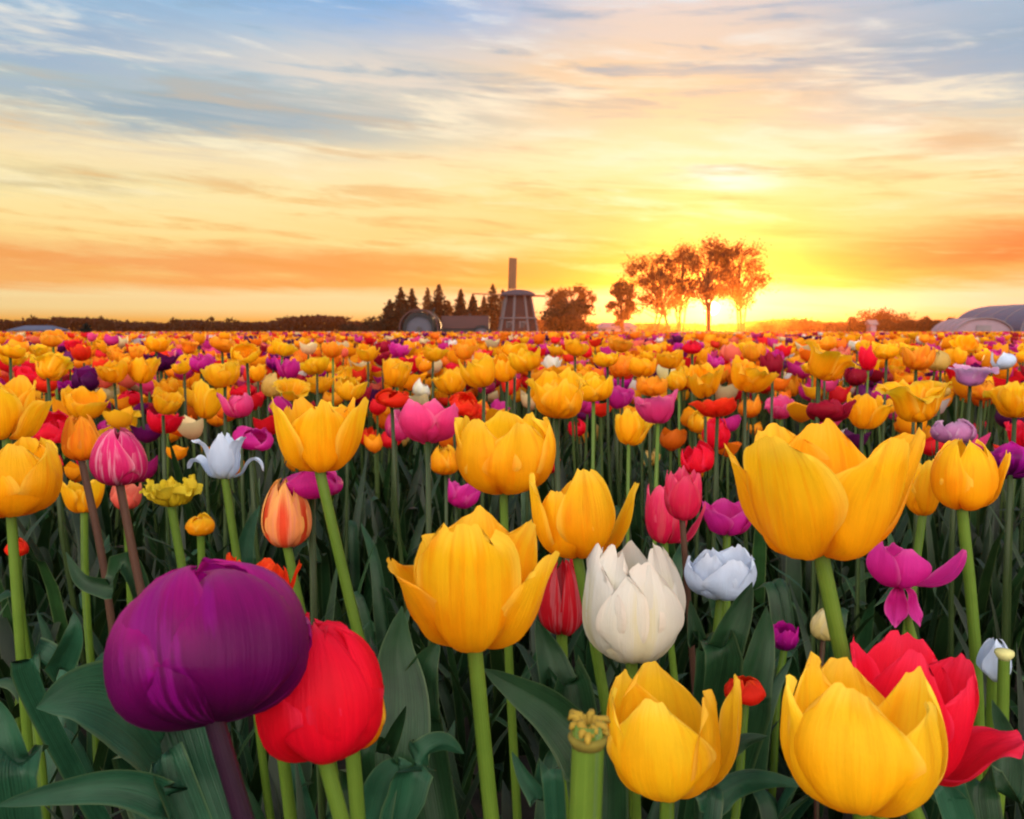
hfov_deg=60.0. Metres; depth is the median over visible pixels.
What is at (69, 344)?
tulip
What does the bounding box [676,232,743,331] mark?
budding tree
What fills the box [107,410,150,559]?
tulip
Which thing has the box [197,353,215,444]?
tulip
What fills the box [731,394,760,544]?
tulip
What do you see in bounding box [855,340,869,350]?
tulip
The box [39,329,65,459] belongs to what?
tulip
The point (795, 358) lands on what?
tulip
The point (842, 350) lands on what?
tulip
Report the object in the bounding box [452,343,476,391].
tulip
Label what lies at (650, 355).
tulip
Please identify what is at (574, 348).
tulip
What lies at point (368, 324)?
round bush
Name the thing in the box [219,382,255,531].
tulip
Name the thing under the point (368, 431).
tulip
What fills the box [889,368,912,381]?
tulip
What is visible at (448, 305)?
conifer tree
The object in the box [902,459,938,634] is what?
tulip
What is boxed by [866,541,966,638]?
tulip
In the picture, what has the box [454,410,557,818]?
tulip
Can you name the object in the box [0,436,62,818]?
tulip
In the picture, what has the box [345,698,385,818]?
tulip
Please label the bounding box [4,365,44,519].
tulip
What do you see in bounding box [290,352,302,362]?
tulip
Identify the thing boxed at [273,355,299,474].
tulip
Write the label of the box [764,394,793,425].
tulip
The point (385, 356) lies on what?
tulip
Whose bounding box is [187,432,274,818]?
tulip
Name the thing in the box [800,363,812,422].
tulip
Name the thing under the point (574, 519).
tulip
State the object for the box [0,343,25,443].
tulip
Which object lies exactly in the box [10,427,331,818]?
tulip
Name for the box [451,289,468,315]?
conifer tree
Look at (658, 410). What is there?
tulip
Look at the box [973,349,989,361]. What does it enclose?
tulip
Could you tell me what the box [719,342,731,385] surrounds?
tulip
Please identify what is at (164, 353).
tulip
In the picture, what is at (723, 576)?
tulip
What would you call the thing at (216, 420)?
tulip
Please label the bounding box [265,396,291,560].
tulip
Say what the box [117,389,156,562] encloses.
tulip
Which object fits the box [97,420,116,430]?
tulip
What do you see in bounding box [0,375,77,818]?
tulip
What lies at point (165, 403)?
tulip
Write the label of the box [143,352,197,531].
tulip
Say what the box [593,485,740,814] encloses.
tulip
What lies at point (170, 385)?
tulip
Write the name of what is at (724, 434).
tulip
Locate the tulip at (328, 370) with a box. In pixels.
[325,361,364,467]
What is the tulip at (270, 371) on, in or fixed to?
on the ground
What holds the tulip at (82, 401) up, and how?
on the ground
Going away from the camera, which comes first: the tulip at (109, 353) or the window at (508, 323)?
the tulip at (109, 353)
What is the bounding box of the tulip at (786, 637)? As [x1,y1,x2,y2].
[757,620,813,818]
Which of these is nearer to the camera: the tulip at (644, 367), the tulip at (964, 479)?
the tulip at (964, 479)
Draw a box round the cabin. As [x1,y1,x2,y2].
[865,320,878,331]
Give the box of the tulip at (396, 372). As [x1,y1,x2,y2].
[364,358,412,532]
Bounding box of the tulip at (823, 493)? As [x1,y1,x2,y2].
[724,418,925,818]
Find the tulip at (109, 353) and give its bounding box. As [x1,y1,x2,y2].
[106,346,123,360]
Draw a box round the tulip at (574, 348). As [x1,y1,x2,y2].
[564,338,589,467]
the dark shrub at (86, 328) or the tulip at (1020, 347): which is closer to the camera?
the tulip at (1020, 347)
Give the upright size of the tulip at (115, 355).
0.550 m
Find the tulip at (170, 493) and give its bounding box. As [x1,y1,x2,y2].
[139,474,370,807]
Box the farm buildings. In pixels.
[399,308,491,332]
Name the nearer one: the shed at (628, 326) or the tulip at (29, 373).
the tulip at (29, 373)
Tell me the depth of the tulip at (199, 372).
2.37 m
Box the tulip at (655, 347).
[645,344,661,433]
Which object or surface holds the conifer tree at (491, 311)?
on the ground
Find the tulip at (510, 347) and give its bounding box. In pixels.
[502,341,527,529]
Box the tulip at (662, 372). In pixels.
[656,364,674,468]
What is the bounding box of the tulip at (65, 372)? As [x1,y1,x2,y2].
[60,369,68,381]
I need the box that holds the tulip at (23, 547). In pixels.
[4,537,28,734]
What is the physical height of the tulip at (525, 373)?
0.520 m
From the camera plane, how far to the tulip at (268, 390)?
2.04 m
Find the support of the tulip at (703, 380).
on the ground
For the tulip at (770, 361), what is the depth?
1.78 m
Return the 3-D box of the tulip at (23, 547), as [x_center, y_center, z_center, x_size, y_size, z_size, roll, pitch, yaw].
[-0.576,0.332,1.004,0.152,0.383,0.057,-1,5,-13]
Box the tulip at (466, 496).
[448,478,480,522]
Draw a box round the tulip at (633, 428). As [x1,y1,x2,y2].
[615,407,654,668]
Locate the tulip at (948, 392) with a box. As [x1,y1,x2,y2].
[900,376,950,539]
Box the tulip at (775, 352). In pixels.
[766,347,783,422]
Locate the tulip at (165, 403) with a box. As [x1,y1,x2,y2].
[152,386,184,572]
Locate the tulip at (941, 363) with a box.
[929,350,950,381]
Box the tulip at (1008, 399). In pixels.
[982,381,1023,730]
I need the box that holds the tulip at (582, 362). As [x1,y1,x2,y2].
[570,359,588,445]
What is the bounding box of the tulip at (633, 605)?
[535,540,685,818]
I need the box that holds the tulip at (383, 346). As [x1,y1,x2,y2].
[375,340,390,352]
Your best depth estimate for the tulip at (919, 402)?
0.86 m
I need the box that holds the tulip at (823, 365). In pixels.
[753,340,860,818]
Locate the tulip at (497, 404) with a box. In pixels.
[490,398,510,409]
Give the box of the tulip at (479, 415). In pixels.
[458,404,510,522]
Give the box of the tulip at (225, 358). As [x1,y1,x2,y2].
[215,354,231,361]
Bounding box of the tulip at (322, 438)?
[269,397,406,783]
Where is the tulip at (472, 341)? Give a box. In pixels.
[461,337,475,345]
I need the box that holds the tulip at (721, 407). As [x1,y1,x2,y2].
[688,396,767,632]
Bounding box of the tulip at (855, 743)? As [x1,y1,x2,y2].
[780,651,947,818]
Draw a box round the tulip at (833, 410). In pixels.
[775,399,856,818]
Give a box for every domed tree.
[543,283,597,313]
[845,305,918,331]
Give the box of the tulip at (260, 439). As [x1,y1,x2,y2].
[232,426,273,563]
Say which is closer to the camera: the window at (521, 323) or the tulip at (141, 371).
the tulip at (141, 371)
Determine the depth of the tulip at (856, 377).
2.23 m
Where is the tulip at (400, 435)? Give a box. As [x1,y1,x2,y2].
[385,409,421,562]
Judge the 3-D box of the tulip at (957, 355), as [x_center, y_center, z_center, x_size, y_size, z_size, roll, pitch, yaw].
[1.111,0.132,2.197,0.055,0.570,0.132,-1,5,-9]
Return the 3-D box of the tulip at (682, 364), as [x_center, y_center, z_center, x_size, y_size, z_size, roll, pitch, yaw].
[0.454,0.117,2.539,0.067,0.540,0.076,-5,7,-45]
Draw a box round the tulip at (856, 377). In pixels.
[844,365,867,433]
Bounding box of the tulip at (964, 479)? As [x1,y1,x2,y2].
[930,438,1010,781]
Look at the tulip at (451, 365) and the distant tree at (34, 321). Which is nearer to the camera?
the tulip at (451, 365)
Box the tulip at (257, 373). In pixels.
[245,364,273,479]
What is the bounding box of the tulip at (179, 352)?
[171,348,182,416]
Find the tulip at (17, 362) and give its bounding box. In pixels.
[0,352,29,375]
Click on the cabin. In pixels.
(871, 325)
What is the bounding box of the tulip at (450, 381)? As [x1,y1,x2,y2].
[432,369,465,518]
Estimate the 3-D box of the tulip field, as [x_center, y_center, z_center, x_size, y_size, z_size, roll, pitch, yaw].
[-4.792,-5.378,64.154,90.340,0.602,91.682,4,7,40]
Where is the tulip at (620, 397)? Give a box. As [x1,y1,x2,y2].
[609,385,634,552]
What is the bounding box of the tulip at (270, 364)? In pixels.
[266,356,283,456]
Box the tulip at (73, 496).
[0,479,116,818]
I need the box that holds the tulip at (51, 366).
[27,351,76,643]
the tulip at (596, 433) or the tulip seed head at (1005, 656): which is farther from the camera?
the tulip at (596, 433)
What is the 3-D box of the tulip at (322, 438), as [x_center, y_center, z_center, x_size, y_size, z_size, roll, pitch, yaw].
[-0.065,0.277,0.578,0.151,0.567,0.232,-3,6,-29]
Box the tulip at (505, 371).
[472,352,516,509]
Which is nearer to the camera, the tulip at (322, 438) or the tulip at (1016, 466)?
the tulip at (322, 438)
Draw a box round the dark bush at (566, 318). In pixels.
[536,298,602,331]
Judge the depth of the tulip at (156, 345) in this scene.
2.06 m
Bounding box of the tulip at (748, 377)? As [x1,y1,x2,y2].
[688,355,778,657]
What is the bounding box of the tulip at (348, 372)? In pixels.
[335,366,359,475]
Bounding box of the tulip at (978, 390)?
[966,379,994,558]
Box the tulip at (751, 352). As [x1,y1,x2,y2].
[742,343,765,443]
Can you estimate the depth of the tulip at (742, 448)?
2.64 m
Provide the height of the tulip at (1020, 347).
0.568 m
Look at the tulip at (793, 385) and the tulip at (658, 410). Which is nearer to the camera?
the tulip at (658, 410)
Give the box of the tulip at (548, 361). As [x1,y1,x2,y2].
[541,355,566,441]
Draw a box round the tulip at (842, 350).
[830,346,850,354]
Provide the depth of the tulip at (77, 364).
2.45 m
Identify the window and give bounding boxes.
[506,321,511,327]
[519,321,525,327]
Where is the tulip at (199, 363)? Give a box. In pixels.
[189,353,222,535]
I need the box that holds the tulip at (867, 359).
[858,345,877,456]
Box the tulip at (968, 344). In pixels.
[949,334,977,418]
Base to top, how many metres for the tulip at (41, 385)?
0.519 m
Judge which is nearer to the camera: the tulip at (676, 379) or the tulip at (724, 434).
the tulip at (724, 434)
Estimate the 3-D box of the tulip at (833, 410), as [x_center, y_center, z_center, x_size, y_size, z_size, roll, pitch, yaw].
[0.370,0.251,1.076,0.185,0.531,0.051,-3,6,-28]
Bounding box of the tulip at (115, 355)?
[111,350,129,410]
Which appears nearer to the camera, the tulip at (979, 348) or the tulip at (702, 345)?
the tulip at (702, 345)
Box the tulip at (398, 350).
[388,342,411,494]
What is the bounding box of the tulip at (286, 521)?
[239,478,338,818]
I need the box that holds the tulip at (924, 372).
[912,369,929,373]
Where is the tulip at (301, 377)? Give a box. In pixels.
[273,374,312,476]
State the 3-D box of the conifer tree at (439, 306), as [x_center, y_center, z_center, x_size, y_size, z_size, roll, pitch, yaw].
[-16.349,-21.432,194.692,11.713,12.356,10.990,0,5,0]
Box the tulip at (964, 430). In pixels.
[874,419,976,657]
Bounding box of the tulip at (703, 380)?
[683,362,724,627]
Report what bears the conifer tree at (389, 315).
on the ground
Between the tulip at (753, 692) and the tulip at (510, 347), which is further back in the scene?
the tulip at (510, 347)
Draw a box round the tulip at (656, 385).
[636,375,667,542]
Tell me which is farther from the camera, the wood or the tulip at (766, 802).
the wood
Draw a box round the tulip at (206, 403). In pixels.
[191,379,258,558]
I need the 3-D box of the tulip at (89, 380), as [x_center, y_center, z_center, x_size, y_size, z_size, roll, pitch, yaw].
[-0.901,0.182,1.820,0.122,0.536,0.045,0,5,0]
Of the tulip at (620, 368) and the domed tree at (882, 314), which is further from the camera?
the domed tree at (882, 314)
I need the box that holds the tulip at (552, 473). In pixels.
[550,459,560,490]
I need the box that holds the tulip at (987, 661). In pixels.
[976,637,1011,778]
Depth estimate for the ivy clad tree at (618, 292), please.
149.11 m
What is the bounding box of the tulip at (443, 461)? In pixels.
[431,445,467,702]
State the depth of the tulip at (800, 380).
2.70 m
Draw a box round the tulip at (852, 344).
[848,339,862,362]
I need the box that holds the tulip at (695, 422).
[687,410,709,446]
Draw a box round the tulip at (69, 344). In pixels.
[63,340,81,350]
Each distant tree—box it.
[26,315,42,324]
[55,317,68,328]
[98,316,112,329]
[170,317,180,331]
[203,316,217,330]
[223,317,239,331]
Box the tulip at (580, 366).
[566,361,585,421]
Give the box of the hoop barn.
[958,304,1023,331]
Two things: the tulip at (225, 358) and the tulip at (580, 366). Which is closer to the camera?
the tulip at (580, 366)
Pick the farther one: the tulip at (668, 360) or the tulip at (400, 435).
the tulip at (668, 360)
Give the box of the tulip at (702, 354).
[689,347,718,465]
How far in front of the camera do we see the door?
101.16 m
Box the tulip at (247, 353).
[230,342,279,563]
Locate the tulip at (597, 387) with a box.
[566,371,613,685]
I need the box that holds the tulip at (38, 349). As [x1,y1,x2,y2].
[29,344,56,356]
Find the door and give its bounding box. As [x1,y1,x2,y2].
[976,325,991,331]
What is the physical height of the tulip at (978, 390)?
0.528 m
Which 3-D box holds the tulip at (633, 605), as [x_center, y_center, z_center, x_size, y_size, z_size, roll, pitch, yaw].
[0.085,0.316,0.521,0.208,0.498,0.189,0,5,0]
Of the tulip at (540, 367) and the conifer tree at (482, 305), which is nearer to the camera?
the tulip at (540, 367)
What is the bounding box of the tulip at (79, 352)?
[70,344,90,366]
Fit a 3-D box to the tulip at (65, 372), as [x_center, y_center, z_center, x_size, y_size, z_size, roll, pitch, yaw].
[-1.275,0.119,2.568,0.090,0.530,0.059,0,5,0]
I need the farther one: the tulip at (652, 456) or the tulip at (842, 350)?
the tulip at (842, 350)
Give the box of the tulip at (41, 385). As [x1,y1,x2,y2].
[33,377,56,548]
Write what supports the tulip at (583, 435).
on the ground
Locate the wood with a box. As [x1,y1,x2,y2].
[0,314,924,331]
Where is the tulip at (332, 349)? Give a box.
[322,341,342,501]
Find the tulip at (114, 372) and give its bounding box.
[88,357,145,520]
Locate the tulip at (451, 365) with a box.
[445,362,459,369]
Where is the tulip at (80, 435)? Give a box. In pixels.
[61,414,115,772]
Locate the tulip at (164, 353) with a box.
[144,350,169,380]
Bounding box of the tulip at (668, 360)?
[656,349,682,486]
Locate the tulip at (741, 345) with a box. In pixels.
[738,341,758,420]
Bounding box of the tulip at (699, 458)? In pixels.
[680,440,713,693]
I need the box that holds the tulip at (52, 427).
[0,409,85,690]
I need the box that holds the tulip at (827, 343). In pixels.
[815,335,836,399]
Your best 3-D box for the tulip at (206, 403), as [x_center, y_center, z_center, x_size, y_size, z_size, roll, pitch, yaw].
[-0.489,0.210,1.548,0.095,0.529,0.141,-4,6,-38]
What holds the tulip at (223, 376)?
on the ground
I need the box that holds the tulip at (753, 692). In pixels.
[724,675,765,818]
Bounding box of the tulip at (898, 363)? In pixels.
[888,358,905,373]
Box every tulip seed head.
[567,709,609,818]
[994,648,1014,817]
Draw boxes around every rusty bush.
[639,323,681,331]
[746,321,782,331]
[776,316,818,331]
[819,320,854,331]
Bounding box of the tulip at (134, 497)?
[106,482,141,755]
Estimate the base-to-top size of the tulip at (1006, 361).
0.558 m
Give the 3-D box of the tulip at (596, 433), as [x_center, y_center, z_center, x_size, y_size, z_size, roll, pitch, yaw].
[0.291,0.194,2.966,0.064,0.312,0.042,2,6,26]
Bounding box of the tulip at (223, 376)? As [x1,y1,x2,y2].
[141,359,239,565]
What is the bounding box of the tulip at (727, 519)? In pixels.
[702,498,797,818]
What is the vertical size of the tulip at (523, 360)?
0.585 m
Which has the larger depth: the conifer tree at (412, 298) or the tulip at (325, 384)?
the conifer tree at (412, 298)
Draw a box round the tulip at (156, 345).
[137,336,171,513]
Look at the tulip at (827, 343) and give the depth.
1.92 m
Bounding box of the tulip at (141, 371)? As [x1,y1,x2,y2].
[128,356,163,540]
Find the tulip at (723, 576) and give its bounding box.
[674,544,774,818]
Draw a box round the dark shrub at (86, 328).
[77,322,91,332]
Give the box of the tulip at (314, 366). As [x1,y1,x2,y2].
[300,356,329,406]
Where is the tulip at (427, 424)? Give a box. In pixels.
[399,398,458,737]
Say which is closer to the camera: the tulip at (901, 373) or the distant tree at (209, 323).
the tulip at (901, 373)
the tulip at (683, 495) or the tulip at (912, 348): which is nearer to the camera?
the tulip at (683, 495)
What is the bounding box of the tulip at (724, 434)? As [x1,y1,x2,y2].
[701,417,739,545]
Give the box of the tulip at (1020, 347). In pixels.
[1017,343,1023,365]
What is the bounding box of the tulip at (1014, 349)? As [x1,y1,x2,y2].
[1009,344,1019,369]
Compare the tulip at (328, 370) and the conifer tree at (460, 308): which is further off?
the conifer tree at (460, 308)
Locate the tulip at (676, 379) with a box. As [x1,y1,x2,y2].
[661,366,686,467]
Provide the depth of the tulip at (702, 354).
2.71 m
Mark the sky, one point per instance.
(161, 160)
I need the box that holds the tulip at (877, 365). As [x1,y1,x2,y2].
[857,360,880,441]
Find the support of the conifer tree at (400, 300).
on the ground
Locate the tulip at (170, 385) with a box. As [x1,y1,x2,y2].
[146,377,178,526]
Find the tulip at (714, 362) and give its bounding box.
[707,353,725,485]
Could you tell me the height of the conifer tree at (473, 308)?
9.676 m
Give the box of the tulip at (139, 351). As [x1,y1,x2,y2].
[128,345,146,391]
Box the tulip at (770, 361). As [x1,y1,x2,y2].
[758,351,782,565]
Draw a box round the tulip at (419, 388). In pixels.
[412,378,429,445]
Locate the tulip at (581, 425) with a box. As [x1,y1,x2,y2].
[568,418,585,464]
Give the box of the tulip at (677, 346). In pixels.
[673,343,687,356]
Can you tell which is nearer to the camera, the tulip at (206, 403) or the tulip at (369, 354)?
the tulip at (206, 403)
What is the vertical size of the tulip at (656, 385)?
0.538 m
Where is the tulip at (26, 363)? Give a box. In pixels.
[21,359,38,366]
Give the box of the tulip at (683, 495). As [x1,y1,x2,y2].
[664,465,809,818]
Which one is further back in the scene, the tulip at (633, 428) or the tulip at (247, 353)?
the tulip at (247, 353)
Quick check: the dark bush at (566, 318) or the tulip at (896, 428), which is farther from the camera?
the dark bush at (566, 318)
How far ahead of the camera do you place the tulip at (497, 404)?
2.26 m
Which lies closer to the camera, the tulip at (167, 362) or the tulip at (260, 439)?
the tulip at (260, 439)
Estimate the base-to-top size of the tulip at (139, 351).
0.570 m
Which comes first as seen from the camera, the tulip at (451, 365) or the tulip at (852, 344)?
the tulip at (451, 365)
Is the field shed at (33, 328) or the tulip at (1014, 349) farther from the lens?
the field shed at (33, 328)
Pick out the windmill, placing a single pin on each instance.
(517, 311)
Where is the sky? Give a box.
[0,0,1023,331]
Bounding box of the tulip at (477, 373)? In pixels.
[458,353,495,712]
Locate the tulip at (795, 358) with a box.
[786,355,805,434]
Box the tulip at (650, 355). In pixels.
[640,350,655,360]
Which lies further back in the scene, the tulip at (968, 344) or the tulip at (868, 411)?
the tulip at (968, 344)
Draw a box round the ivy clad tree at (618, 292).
[605,278,638,330]
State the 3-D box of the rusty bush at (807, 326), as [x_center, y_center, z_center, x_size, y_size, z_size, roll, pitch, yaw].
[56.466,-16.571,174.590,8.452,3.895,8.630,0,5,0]
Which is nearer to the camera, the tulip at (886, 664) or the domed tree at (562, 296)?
the tulip at (886, 664)
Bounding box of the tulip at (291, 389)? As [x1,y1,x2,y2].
[272,377,310,600]
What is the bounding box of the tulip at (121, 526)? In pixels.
[118,508,157,607]
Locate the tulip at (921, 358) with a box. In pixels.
[901,344,935,611]
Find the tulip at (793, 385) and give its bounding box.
[783,373,799,433]
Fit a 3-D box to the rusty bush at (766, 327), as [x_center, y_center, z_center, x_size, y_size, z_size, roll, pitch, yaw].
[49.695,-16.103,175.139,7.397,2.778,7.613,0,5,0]
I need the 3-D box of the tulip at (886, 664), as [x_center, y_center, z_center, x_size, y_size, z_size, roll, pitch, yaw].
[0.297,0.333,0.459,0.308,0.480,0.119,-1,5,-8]
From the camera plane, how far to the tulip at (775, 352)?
2.33 m
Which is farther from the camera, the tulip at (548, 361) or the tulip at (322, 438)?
the tulip at (548, 361)
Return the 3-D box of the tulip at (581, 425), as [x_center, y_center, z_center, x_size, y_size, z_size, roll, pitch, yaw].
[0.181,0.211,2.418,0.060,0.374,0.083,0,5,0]
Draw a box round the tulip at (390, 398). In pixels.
[339,388,409,651]
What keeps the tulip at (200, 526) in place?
on the ground
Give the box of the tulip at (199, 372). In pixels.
[191,368,212,479]
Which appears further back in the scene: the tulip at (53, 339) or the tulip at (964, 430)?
the tulip at (53, 339)
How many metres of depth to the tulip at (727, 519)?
0.88 m
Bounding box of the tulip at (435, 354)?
[402,345,449,488]
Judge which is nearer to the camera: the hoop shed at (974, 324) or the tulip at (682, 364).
the tulip at (682, 364)
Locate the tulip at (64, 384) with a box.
[57,380,73,390]
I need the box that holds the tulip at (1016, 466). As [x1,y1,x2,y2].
[991,441,1023,646]
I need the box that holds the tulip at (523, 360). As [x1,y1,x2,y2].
[508,347,545,646]
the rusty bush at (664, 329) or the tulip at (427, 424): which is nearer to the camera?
the tulip at (427, 424)
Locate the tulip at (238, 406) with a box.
[185,392,258,564]
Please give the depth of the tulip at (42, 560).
1.14 m
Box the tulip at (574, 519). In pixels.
[529,468,639,714]
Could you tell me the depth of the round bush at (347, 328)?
184.30 m
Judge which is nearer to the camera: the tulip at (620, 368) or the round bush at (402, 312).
the tulip at (620, 368)
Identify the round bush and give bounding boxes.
[339,322,360,331]
[357,316,388,331]
[377,305,440,330]
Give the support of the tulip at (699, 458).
on the ground
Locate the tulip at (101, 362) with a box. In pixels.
[92,357,108,367]
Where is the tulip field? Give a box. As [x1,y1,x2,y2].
[0,331,1023,604]
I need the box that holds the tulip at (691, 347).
[682,340,701,448]
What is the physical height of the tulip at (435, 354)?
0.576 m
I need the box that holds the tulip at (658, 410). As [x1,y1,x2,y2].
[633,389,687,667]
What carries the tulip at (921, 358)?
on the ground
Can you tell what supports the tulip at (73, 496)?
on the ground
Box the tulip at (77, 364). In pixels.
[73,359,91,368]
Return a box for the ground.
[2,332,1016,818]
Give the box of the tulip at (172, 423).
[121,409,191,548]
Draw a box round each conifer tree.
[375,299,403,331]
[385,287,408,329]
[405,288,420,309]
[422,287,433,312]
[426,284,450,327]
[445,300,453,315]
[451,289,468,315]
[467,294,482,315]
[478,295,487,315]
[481,284,500,330]
[497,289,504,310]
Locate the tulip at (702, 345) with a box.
[684,340,704,407]
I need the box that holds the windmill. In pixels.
[472,258,544,331]
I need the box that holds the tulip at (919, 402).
[872,379,952,818]
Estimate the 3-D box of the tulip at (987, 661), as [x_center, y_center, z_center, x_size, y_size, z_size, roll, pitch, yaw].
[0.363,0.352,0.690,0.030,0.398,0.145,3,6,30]
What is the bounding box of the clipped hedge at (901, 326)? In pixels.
[843,316,955,331]
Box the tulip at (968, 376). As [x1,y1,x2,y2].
[948,363,998,446]
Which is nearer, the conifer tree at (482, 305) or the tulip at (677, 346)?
the tulip at (677, 346)
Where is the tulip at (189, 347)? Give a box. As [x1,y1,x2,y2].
[179,340,198,354]
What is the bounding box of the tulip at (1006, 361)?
[990,352,1016,443]
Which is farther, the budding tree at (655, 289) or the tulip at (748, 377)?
the budding tree at (655, 289)
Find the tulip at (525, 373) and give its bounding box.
[519,370,531,505]
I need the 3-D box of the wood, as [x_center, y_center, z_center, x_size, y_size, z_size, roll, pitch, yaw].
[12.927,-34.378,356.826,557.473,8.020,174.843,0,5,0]
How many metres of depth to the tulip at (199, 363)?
1.86 m
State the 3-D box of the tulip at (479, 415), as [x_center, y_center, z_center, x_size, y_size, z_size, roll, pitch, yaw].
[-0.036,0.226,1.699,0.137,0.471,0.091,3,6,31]
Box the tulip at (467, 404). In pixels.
[449,392,478,670]
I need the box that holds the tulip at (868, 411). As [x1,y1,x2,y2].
[770,392,893,662]
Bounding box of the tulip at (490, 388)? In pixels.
[478,383,494,402]
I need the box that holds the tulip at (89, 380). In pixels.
[71,368,99,391]
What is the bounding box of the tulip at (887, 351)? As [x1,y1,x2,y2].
[872,341,906,518]
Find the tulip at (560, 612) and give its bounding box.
[538,559,659,818]
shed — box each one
[8,325,68,331]
[597,322,637,331]
[931,317,1013,331]
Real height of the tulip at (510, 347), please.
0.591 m
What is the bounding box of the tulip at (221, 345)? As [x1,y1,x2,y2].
[202,336,236,543]
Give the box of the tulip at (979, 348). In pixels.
[976,346,987,365]
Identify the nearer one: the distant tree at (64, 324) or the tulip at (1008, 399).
the tulip at (1008, 399)
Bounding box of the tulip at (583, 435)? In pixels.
[575,434,587,462]
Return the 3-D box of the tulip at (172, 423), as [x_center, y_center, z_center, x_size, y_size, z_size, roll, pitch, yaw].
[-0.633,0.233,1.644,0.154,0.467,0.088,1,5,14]
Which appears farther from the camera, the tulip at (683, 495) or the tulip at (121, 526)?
the tulip at (121, 526)
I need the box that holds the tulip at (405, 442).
[390,438,408,486]
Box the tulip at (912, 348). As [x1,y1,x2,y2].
[885,342,917,431]
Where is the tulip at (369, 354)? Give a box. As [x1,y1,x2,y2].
[356,346,379,480]
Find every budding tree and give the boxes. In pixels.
[618,249,692,331]
[651,237,711,331]
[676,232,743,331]
[711,236,779,331]
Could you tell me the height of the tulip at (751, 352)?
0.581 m
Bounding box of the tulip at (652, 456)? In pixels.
[644,449,660,464]
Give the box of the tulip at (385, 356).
[374,351,390,485]
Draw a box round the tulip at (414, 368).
[405,355,424,373]
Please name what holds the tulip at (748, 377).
on the ground
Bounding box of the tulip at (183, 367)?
[171,358,190,452]
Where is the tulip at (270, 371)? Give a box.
[266,369,280,463]
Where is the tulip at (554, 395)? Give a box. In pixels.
[525,367,585,761]
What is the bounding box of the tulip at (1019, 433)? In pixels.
[974,420,1023,688]
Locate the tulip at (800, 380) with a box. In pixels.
[798,375,815,384]
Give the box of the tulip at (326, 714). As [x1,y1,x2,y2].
[255,606,430,818]
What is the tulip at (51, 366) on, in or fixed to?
on the ground
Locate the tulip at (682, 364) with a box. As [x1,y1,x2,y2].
[675,360,684,371]
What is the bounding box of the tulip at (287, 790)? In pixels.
[226,553,301,818]
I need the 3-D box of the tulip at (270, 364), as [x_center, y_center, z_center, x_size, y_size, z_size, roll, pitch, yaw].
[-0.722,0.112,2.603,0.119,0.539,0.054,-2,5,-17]
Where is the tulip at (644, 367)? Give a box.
[614,357,656,554]
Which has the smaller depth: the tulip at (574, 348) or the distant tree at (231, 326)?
the tulip at (574, 348)
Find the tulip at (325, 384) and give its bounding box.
[304,376,333,400]
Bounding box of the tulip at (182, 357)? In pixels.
[176,354,192,454]
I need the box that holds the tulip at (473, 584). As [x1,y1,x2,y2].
[363,505,627,818]
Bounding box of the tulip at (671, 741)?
[606,661,799,818]
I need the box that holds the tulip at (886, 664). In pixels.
[850,630,1023,818]
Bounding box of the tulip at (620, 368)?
[609,354,632,502]
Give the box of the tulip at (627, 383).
[613,378,631,454]
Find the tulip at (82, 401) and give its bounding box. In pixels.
[61,385,111,654]
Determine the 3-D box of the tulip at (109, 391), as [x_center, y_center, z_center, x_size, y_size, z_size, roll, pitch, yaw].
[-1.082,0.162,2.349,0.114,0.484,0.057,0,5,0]
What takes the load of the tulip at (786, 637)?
on the ground
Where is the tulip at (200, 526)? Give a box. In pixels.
[185,512,256,786]
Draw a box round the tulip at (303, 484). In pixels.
[245,471,342,818]
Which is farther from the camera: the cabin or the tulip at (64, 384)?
the cabin
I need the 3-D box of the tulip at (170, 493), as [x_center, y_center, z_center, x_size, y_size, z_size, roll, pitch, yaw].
[-0.269,0.296,0.866,0.105,0.478,0.267,4,6,35]
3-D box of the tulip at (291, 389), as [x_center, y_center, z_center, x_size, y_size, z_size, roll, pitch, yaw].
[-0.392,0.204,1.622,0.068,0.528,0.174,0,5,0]
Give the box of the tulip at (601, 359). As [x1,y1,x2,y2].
[592,351,618,499]
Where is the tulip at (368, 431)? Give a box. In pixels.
[361,426,376,489]
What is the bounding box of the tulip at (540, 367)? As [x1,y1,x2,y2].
[536,366,563,456]
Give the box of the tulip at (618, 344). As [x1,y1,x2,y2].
[608,335,633,454]
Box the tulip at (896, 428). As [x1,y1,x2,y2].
[893,421,901,433]
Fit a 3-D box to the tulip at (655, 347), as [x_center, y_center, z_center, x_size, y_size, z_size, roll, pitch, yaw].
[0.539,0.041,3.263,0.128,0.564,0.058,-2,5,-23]
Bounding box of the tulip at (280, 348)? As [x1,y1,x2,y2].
[272,337,297,395]
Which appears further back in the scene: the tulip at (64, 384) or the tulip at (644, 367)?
the tulip at (64, 384)
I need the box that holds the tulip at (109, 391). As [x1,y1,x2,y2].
[95,384,119,410]
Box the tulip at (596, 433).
[596,421,598,447]
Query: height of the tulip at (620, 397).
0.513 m
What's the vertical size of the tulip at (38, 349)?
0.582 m
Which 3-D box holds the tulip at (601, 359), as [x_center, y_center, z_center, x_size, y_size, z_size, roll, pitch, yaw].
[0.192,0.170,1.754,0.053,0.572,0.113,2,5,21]
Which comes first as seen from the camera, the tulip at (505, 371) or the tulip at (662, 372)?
the tulip at (505, 371)
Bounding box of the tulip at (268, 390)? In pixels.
[261,373,281,470]
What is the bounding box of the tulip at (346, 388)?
[334,376,395,640]
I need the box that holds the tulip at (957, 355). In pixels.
[948,347,967,422]
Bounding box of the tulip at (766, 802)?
[753,608,829,818]
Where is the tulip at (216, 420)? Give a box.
[207,415,222,526]

